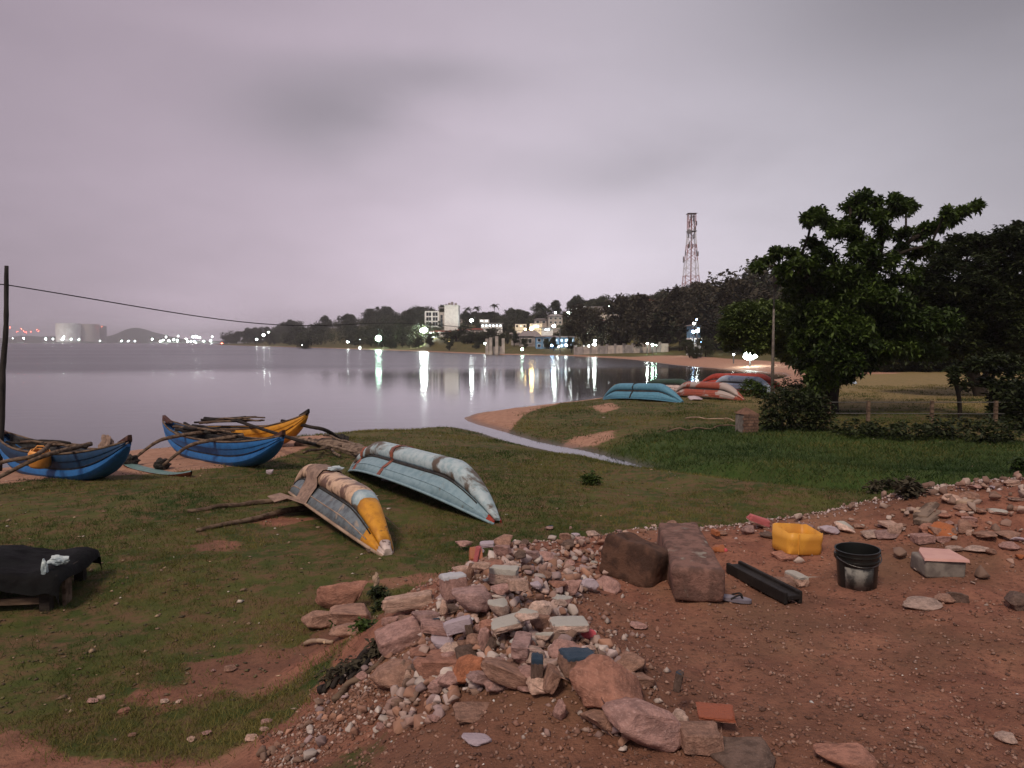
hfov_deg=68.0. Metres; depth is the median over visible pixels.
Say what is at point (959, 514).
stone
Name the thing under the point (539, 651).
stone
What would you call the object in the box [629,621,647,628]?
stone
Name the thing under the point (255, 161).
sky
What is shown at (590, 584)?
stone
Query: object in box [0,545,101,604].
tarp
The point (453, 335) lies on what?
tree
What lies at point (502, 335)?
tree
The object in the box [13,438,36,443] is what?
fishing net
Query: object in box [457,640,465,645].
stone
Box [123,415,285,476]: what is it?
outrigger boat
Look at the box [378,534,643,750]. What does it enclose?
rubble
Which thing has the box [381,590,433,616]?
stone
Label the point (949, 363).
bush
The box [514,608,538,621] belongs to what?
stone
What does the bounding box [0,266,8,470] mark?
post
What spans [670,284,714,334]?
tree
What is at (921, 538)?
stone
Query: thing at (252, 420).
pole
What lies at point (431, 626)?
stone
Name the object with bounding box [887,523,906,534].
stone
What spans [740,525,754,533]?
stone
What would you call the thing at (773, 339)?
pole
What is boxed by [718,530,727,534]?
stone
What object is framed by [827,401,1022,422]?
wooden fence
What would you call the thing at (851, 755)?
stone
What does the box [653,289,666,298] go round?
tree
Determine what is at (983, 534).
stone
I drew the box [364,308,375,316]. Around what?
tree
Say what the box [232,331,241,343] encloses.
tree
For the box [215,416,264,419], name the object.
pole
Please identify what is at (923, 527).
stone
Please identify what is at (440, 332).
house
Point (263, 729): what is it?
stone
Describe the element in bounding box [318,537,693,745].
rubble fragments
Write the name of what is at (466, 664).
stone
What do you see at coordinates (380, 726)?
stone
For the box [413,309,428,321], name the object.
tree
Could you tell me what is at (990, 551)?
stone
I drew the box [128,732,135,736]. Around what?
stone
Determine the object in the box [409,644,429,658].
stone
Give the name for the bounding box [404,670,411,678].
stone
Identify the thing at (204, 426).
pole
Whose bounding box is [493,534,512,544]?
stone
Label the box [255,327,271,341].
tree
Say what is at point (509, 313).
tree
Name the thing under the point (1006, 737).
stone
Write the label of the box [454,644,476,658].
stone
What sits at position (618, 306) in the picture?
tree
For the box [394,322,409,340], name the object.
tree
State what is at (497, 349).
ruined portico
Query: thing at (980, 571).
rubble
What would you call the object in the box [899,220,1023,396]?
dark tree
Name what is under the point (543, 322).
house
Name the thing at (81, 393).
water
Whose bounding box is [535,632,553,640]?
stone
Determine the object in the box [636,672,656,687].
stone
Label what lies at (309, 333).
tree
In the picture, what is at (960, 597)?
stone
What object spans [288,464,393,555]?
upturned boat
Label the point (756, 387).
bush
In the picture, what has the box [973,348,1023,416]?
sapling
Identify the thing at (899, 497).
rubble fragments
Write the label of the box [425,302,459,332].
apartment block
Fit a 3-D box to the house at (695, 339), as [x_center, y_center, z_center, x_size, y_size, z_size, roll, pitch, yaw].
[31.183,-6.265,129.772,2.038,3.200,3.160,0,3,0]
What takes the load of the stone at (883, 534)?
on the ground at (246, 684)
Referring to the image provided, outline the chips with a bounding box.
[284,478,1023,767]
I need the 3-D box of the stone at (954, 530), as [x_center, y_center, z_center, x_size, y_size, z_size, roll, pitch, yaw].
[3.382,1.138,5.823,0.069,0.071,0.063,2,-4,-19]
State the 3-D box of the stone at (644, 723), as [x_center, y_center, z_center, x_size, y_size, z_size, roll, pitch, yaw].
[0.529,1.376,3.078,0.370,0.180,0.288,13,3,8]
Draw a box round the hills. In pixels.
[0,328,251,342]
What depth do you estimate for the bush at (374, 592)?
7.36 m
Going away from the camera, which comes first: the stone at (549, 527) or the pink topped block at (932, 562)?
the pink topped block at (932, 562)
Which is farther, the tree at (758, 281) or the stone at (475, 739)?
the tree at (758, 281)
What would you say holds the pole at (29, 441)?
on the outrigger boat at (76, 462)
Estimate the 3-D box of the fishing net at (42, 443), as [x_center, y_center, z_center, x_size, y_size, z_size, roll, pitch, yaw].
[-9.116,1.183,15.040,0.495,0.123,0.251,0,3,0]
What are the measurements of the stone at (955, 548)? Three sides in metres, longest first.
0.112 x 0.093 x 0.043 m
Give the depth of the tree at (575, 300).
293.74 m
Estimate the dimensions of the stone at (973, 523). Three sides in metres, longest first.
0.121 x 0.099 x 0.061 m
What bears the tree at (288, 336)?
on the ground at (246, 684)
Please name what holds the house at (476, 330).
on the ground at (246, 684)
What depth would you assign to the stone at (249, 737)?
4.41 m
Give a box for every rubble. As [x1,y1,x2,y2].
[256,588,458,767]
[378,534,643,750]
[793,471,1023,605]
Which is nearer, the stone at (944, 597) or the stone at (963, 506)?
the stone at (944, 597)
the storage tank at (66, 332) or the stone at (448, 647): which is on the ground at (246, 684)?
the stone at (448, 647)
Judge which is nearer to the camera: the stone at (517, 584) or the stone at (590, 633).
the stone at (590, 633)
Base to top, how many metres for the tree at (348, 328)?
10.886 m
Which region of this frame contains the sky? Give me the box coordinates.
[0,0,1023,340]
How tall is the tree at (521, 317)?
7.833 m
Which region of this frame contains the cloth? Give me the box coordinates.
[267,464,398,528]
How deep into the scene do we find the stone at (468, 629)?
4.01 m
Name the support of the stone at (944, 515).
on the ground at (246, 684)
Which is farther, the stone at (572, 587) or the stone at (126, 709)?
the stone at (126, 709)
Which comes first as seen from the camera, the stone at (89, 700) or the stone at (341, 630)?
the stone at (89, 700)
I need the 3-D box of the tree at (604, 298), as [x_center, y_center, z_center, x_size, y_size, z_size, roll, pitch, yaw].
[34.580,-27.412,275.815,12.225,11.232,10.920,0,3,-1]
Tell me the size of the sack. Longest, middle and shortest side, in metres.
0.654 x 0.533 x 0.223 m
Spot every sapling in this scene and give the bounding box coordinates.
[941,355,996,418]
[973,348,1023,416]
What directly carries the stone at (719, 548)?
on the ground at (246, 684)
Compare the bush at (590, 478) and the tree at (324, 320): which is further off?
the tree at (324, 320)
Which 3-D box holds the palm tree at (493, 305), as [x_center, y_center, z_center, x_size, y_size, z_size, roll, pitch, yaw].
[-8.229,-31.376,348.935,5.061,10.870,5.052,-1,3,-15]
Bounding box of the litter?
[0,400,972,713]
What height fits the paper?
0.071 m
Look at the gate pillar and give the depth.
21.69 m
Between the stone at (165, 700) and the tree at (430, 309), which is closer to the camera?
the stone at (165, 700)
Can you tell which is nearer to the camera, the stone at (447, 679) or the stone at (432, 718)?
the stone at (432, 718)
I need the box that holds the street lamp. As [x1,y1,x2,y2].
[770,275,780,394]
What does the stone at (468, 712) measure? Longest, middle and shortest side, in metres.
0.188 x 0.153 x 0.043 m
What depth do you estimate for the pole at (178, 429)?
17.10 m
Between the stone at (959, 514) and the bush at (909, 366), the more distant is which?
the bush at (909, 366)
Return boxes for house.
[430,331,450,337]
[471,328,483,333]
[480,319,488,322]
[480,323,503,333]
[509,333,519,344]
[515,324,525,332]
[518,331,540,346]
[529,324,541,333]
[533,319,546,326]
[533,335,552,348]
[539,327,554,334]
[547,314,562,333]
[551,336,576,348]
[599,311,616,319]
[686,338,701,354]
[687,324,701,337]
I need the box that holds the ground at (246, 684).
[0,314,1023,767]
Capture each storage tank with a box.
[55,323,80,341]
[81,324,99,341]
[100,326,106,341]
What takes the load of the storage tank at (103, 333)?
on the hills
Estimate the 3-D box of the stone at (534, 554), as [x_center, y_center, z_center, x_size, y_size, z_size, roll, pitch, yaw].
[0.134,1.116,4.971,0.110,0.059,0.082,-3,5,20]
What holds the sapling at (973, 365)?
on the ground at (246, 684)
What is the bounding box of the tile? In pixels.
[696,702,736,725]
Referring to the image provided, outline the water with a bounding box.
[0,343,786,467]
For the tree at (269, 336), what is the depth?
612.99 m
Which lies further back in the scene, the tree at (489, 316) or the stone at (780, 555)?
the tree at (489, 316)
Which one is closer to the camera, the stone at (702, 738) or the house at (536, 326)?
the stone at (702, 738)
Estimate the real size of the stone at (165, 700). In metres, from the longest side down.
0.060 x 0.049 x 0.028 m
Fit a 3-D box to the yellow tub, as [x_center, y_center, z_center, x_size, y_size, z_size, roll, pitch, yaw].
[2.216,1.207,5.899,0.304,0.201,0.290,3,-1,-12]
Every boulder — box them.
[599,532,667,587]
[657,522,724,601]
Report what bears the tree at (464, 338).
on the ground at (246, 684)
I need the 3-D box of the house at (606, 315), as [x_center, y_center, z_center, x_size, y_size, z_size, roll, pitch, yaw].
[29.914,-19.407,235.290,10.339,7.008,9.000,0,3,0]
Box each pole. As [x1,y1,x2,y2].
[5,441,35,444]
[20,440,77,444]
[23,438,70,443]
[51,443,68,446]
[172,425,203,430]
[175,428,240,433]
[182,427,234,431]
[187,495,291,512]
[188,425,230,432]
[192,424,221,429]
[196,505,310,531]
[199,420,264,423]
[201,416,245,420]
[203,416,256,418]
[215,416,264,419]
[218,432,254,439]
[242,419,262,421]
[292,436,359,453]
[302,444,341,453]
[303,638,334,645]
[308,437,340,456]
[317,648,369,694]
[321,681,331,693]
[323,434,364,446]
[330,658,361,688]
[331,656,385,702]
[338,653,367,684]
[347,648,375,679]
[356,652,375,674]
[557,328,562,352]
[667,424,734,431]
[685,417,734,421]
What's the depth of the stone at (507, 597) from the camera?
4.27 m
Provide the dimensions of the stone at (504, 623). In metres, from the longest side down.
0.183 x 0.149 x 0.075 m
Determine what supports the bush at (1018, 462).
on the ground at (246, 684)
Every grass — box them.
[0,384,1023,767]
[595,420,1023,494]
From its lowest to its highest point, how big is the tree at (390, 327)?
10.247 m
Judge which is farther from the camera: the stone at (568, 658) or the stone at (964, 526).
the stone at (964, 526)
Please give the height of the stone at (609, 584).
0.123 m
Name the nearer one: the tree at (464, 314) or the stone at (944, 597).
the stone at (944, 597)
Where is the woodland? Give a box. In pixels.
[232,308,717,345]
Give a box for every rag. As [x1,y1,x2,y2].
[41,558,48,574]
[98,434,113,447]
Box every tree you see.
[219,332,229,343]
[225,330,238,343]
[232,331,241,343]
[240,327,254,343]
[247,330,261,343]
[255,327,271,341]
[262,332,274,344]
[280,327,300,344]
[281,319,296,332]
[292,332,305,345]
[293,327,306,343]
[296,337,311,347]
[304,331,322,344]
[307,321,322,328]
[307,324,318,334]
[315,329,324,344]
[319,315,331,328]
[336,313,356,329]
[341,318,356,325]
[343,325,357,340]
[345,326,366,344]
[360,321,385,342]
[361,312,376,326]
[362,329,376,345]
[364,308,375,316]
[372,332,388,346]
[373,307,392,322]
[374,325,393,345]
[379,305,392,318]
[381,311,399,325]
[385,336,396,348]
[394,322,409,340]
[395,318,419,341]
[400,313,416,324]
[401,309,416,322]
[405,337,412,347]
[413,306,424,312]
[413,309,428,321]
[414,337,423,345]
[419,306,434,314]
[425,336,434,345]
[438,325,473,340]
[444,340,454,349]
[460,311,472,324]
[461,332,473,343]
[465,327,503,342]
[472,341,479,348]
[474,333,485,346]
[481,311,493,322]
[489,304,498,322]
[498,333,508,345]
[499,318,508,326]
[504,308,515,322]
[509,331,519,345]
[515,311,529,323]
[520,338,529,346]
[529,302,549,319]
[543,338,552,348]
[546,300,564,319]
[549,336,558,350]
[552,327,574,341]
[562,303,601,343]
[566,294,585,310]
[566,337,575,352]
[571,304,626,346]
[585,297,606,306]
[595,294,610,305]
[600,293,635,344]
[620,288,682,347]
[622,294,667,343]
[646,284,713,350]
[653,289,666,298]
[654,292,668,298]
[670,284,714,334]
[672,279,721,349]
[678,339,693,357]
[685,279,703,294]
[686,343,704,358]
[694,337,715,356]
[705,268,801,352]
[706,277,757,350]
[714,296,801,365]
[739,253,808,295]
[747,186,987,412]
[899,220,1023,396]
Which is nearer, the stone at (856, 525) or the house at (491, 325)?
the stone at (856, 525)
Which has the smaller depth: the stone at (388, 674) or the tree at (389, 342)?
the stone at (388, 674)
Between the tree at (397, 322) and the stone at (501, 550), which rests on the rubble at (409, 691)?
the stone at (501, 550)
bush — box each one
[315,638,379,687]
[329,616,377,633]
[366,585,389,614]
[578,470,603,485]
[738,377,770,397]
[758,376,839,431]
[828,413,1023,443]
[861,475,933,499]
[866,356,902,371]
[894,357,942,371]
[928,358,959,371]
[979,368,1023,431]
[1007,456,1023,471]
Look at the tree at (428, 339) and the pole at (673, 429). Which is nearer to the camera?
the pole at (673, 429)
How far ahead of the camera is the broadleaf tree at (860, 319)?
25.22 m
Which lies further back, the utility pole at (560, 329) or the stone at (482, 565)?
the utility pole at (560, 329)
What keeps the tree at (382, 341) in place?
on the ground at (246, 684)
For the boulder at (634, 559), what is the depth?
5.26 m
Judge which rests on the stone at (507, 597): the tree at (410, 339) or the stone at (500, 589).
the stone at (500, 589)
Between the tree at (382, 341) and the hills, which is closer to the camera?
the tree at (382, 341)
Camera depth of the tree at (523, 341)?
198.75 m
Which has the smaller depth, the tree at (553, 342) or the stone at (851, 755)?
the stone at (851, 755)
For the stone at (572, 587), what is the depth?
4.58 m
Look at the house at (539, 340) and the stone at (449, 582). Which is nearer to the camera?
the stone at (449, 582)
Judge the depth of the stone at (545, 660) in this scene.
3.51 m
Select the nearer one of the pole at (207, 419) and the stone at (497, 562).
the stone at (497, 562)
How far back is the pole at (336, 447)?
16.81 m
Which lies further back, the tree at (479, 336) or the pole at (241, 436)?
the tree at (479, 336)
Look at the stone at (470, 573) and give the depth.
4.88 m
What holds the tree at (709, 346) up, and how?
on the ground at (246, 684)
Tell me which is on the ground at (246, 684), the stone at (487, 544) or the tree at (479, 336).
the tree at (479, 336)
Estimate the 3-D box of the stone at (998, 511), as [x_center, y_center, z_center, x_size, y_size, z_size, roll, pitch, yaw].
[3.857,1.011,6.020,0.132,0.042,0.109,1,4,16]
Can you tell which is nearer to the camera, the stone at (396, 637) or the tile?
the tile
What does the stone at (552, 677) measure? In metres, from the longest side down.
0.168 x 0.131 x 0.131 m
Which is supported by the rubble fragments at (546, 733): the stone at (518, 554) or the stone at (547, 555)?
the stone at (518, 554)
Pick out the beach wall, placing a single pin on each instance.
(616, 348)
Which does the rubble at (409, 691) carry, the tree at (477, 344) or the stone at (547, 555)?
the stone at (547, 555)
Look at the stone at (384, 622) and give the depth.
5.02 m
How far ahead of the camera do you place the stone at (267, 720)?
4.73 m
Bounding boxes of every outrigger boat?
[0,430,131,479]
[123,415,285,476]
[183,409,363,456]
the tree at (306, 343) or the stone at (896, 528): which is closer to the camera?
the stone at (896, 528)
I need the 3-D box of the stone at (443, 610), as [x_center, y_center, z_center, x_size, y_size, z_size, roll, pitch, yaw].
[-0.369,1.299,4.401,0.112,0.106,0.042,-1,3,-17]
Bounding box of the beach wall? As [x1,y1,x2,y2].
[574,342,668,354]
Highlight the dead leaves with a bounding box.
[0,399,1012,713]
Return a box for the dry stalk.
[372,572,379,585]
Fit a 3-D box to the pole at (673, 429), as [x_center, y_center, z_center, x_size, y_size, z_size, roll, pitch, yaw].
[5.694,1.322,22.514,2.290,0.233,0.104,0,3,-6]
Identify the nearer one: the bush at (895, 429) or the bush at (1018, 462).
the bush at (1018, 462)
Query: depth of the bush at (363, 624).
5.57 m
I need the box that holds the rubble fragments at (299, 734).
[259,596,460,767]
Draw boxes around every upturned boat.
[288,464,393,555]
[348,442,501,523]
[603,382,683,401]
[648,379,686,390]
[675,381,744,400]
[701,373,779,387]
[716,375,770,391]
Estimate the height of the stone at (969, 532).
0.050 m
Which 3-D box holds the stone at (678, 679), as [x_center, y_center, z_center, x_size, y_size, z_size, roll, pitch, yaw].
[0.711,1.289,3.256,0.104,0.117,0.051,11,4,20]
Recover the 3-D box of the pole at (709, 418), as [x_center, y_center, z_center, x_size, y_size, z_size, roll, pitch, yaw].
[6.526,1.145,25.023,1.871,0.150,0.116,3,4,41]
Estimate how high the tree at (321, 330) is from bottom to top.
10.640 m
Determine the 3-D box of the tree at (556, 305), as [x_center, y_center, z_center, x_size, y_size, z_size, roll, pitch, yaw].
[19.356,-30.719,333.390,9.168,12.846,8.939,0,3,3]
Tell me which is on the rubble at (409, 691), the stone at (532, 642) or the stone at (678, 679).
the stone at (532, 642)
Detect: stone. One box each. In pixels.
[87,698,98,702]
[97,694,105,699]
[118,707,130,714]
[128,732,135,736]
[160,698,168,702]
[187,736,194,741]
[224,664,236,671]
[245,734,257,740]
[259,726,268,730]
[261,718,271,724]
[301,610,331,628]
[315,580,367,608]
[328,603,371,624]
[329,622,358,637]
[355,671,367,679]
[370,658,411,688]
[374,616,420,655]
[375,722,385,730]
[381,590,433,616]
[381,616,398,625]
[388,614,409,623]
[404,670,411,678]
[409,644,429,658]
[411,610,440,622]
[413,657,424,675]
[420,618,452,637]
[421,649,456,678]
[427,682,444,693]
[427,714,439,721]
[429,676,442,687]
[431,635,453,648]
[437,671,460,687]
[438,571,466,600]
[439,600,454,615]
[439,641,458,652]
[440,651,454,656]
[442,615,473,642]
[446,603,460,614]
[451,565,467,572]
[451,584,491,611]
[452,701,489,725]
[453,654,483,683]
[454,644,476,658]
[455,540,471,546]
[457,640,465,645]
[462,733,491,746]
[464,623,473,634]
[465,670,487,685]
[466,563,473,578]
[466,633,478,644]
[469,546,481,561]
[469,547,488,560]
[470,613,478,617]
[471,560,490,569]
[474,624,479,632]
[477,627,491,650]
[479,619,491,630]
[480,540,493,547]
[481,657,527,689]
[482,578,493,585]
[483,637,495,651]
[483,679,504,692]
[485,559,503,566]
[485,679,505,691]
[487,598,509,615]
[488,565,518,584]
[490,583,509,594]
[491,612,525,639]
[492,593,509,599]
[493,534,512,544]
[493,545,511,555]
[497,631,543,659]
[506,657,517,663]
[507,578,529,597]
[509,639,535,645]
[514,550,525,559]
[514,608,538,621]
[516,660,530,665]
[517,686,528,691]
[519,539,528,545]
[519,544,526,548]
[519,665,530,677]
[525,550,539,559]
[525,645,544,663]
[526,677,547,694]
[528,600,552,614]
[530,581,540,589]
[530,614,550,629]
[530,652,543,678]
[532,663,567,694]
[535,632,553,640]
[538,570,551,578]
[539,551,553,561]
[543,658,552,668]
[545,525,552,529]
[548,580,566,588]
[548,616,588,632]
[548,638,576,658]
[549,595,572,607]
[552,699,565,720]
[554,599,567,606]
[557,647,594,678]
[559,533,571,540]
[560,539,573,548]
[561,643,581,647]
[563,580,581,595]
[565,559,574,565]
[569,654,643,708]
[579,708,614,738]
[580,578,598,590]
[581,629,595,639]
[586,530,598,536]
[586,644,594,649]
[596,575,620,592]
[601,697,680,751]
[613,651,645,671]
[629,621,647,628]
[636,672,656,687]
[669,670,688,692]
[672,708,688,720]
[679,721,723,755]
[710,529,721,535]
[710,736,775,767]
[711,544,724,552]
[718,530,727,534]
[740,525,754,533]
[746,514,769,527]
[759,531,771,538]
[770,550,798,560]
[774,576,795,587]
[784,570,808,586]
[813,742,876,767]
[819,525,839,534]
[834,521,855,532]
[853,523,864,527]
[860,529,875,538]
[873,529,898,538]
[877,520,895,527]
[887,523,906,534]
[902,596,942,609]
[909,533,935,544]
[918,523,931,533]
[927,526,941,535]
[928,521,956,536]
[934,593,955,602]
[936,536,950,542]
[937,513,950,517]
[941,493,961,501]
[944,545,962,550]
[946,592,969,602]
[951,528,958,534]
[953,503,971,511]
[955,512,968,516]
[958,491,979,499]
[958,519,972,533]
[961,516,977,521]
[963,545,988,551]
[966,529,971,535]
[967,485,982,488]
[967,520,978,526]
[972,530,997,537]
[976,508,986,512]
[985,548,996,554]
[988,508,1008,514]
[994,530,1020,541]
[994,731,1017,743]
[998,541,1020,549]
[1003,479,1020,486]
[1003,537,1023,540]
[1004,591,1023,610]
[1007,497,1023,500]
[1015,554,1023,560]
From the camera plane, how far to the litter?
8.21 m
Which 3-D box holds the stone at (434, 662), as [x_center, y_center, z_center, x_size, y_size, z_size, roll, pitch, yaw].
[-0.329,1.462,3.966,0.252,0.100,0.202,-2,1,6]
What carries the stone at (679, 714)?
on the ground at (246, 684)
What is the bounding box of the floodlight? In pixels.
[743,353,756,366]
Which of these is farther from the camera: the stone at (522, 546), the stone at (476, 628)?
the stone at (522, 546)
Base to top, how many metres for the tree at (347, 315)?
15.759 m
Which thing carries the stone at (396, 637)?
on the ground at (246, 684)
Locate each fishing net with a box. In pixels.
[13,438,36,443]
[39,441,59,446]
[202,429,223,433]
[231,418,249,421]
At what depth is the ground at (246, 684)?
5.94 m
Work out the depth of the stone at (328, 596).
7.02 m
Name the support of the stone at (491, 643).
on the rubble at (409, 691)
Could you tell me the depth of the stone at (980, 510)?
6.03 m
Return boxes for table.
[0,560,86,611]
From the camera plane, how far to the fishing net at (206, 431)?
16.56 m
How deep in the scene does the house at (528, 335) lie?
211.70 m
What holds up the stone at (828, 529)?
on the ground at (246, 684)
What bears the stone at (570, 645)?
on the rubble at (409, 691)
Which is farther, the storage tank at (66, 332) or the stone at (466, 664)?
the storage tank at (66, 332)
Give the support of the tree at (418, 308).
on the ground at (246, 684)
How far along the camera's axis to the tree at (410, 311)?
418.50 m
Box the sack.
[688,396,701,399]
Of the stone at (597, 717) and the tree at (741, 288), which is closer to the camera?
the stone at (597, 717)
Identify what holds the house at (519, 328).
on the ground at (246, 684)
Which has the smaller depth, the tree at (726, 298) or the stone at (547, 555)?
the stone at (547, 555)
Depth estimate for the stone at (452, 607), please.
4.44 m
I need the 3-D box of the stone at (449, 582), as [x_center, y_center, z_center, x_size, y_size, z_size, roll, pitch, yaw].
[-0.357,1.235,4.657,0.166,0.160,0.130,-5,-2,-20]
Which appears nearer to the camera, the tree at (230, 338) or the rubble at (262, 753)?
the rubble at (262, 753)
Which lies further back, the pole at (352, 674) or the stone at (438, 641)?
the pole at (352, 674)
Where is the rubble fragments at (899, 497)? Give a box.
[531,477,1023,545]
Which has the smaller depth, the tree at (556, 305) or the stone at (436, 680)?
the stone at (436, 680)
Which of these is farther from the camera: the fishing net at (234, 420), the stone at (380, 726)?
the fishing net at (234, 420)
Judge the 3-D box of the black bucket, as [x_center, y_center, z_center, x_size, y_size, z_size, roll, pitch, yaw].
[2.351,1.250,5.164,0.310,0.268,0.297,-2,5,0]
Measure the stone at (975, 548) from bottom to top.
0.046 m
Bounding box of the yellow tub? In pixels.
[772,523,822,555]
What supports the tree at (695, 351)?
on the ground at (246, 684)
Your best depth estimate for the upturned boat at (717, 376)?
42.43 m
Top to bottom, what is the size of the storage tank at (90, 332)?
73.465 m
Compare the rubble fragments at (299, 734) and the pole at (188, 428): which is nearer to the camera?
the rubble fragments at (299, 734)
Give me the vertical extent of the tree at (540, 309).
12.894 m
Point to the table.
(45, 601)
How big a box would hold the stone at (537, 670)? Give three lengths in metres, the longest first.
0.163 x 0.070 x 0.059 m
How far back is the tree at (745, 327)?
36.03 m
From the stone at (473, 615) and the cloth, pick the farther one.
the cloth
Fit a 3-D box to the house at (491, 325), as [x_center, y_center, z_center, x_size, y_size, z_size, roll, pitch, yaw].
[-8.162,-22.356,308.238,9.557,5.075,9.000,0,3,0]
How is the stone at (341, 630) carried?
on the ground at (246, 684)
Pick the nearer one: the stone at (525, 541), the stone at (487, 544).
the stone at (487, 544)
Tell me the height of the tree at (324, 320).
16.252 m
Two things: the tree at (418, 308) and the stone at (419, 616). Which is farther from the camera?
the tree at (418, 308)
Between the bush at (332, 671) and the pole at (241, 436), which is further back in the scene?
the pole at (241, 436)
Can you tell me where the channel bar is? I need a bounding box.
[726,561,801,603]
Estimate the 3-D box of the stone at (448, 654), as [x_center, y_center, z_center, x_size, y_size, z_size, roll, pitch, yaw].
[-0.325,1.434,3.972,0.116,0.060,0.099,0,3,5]
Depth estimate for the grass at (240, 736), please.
10.21 m
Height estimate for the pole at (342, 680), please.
0.153 m
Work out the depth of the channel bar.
5.08 m
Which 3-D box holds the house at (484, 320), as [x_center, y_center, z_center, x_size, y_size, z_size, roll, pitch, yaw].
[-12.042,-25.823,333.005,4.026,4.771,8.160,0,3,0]
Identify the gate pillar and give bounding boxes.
[735,408,758,432]
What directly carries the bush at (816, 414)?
on the ground at (246, 684)
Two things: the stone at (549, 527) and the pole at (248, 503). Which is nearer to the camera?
the stone at (549, 527)
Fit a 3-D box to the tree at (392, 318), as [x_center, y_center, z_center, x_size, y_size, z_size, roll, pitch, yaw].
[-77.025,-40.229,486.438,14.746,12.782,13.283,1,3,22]
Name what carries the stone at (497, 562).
on the rubble at (409, 691)
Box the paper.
[327,466,344,470]
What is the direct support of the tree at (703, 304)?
on the ground at (246, 684)
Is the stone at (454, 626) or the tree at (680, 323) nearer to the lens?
the stone at (454, 626)
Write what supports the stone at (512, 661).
on the rubble at (409, 691)
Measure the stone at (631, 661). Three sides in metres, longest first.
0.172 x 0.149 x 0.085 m
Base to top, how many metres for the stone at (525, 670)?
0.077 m
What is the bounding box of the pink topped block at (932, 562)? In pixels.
[910,547,969,577]
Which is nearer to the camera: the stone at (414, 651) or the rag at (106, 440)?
the stone at (414, 651)
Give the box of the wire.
[0,284,548,330]
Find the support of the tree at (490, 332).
on the ground at (246, 684)
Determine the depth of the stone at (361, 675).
4.40 m
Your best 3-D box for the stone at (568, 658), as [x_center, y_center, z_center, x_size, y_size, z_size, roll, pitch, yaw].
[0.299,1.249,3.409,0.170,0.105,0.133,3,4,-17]
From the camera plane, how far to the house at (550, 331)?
224.49 m
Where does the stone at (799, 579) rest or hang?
on the ground at (246, 684)
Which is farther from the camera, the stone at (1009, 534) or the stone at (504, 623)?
the stone at (1009, 534)
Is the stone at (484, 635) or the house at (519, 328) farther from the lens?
the house at (519, 328)
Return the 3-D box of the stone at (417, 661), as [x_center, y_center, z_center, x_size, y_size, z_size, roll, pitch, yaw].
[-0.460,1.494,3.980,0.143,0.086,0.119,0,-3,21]
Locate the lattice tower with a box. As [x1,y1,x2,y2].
[682,213,699,285]
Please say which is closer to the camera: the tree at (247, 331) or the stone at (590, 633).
the stone at (590, 633)
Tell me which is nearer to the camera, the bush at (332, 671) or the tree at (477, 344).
the bush at (332, 671)
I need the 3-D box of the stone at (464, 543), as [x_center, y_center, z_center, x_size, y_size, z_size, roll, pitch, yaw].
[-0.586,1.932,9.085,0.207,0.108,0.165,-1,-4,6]
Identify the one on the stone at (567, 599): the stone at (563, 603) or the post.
the stone at (563, 603)
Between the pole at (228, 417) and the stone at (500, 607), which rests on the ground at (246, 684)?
the stone at (500, 607)
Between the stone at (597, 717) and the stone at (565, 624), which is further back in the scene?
the stone at (565, 624)
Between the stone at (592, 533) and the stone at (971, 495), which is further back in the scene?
the stone at (592, 533)
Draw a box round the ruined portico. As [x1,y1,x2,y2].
[485,336,504,354]
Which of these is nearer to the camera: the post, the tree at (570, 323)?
the post
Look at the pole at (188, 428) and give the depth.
16.97 m
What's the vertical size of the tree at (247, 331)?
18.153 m
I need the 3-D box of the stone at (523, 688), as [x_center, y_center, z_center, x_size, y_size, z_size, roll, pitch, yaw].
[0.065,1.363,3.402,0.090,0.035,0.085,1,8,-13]
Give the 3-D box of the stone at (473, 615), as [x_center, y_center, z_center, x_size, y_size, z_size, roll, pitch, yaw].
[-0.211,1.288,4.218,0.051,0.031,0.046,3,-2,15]
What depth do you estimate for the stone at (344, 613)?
6.31 m
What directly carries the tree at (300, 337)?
on the ground at (246, 684)
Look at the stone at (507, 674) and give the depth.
3.40 m
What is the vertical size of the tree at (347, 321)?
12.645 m
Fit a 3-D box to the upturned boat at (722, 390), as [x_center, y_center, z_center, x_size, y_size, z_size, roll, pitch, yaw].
[8.850,0.294,34.593,0.952,0.779,4.614,-11,7,-27]
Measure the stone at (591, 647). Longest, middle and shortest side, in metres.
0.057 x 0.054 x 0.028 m
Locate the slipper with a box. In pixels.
[723,592,751,603]
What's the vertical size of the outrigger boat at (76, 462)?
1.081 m
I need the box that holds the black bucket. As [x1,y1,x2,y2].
[834,542,881,590]
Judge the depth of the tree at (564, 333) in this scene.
199.59 m
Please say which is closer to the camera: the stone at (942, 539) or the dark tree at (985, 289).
the stone at (942, 539)
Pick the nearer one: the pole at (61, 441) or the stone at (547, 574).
the stone at (547, 574)
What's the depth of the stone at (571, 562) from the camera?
5.36 m
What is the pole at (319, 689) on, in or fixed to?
on the ground at (246, 684)
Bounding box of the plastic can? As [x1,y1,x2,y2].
[28,445,50,468]
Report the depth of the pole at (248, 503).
11.66 m
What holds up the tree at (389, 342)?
on the ground at (246, 684)
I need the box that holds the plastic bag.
[47,555,69,565]

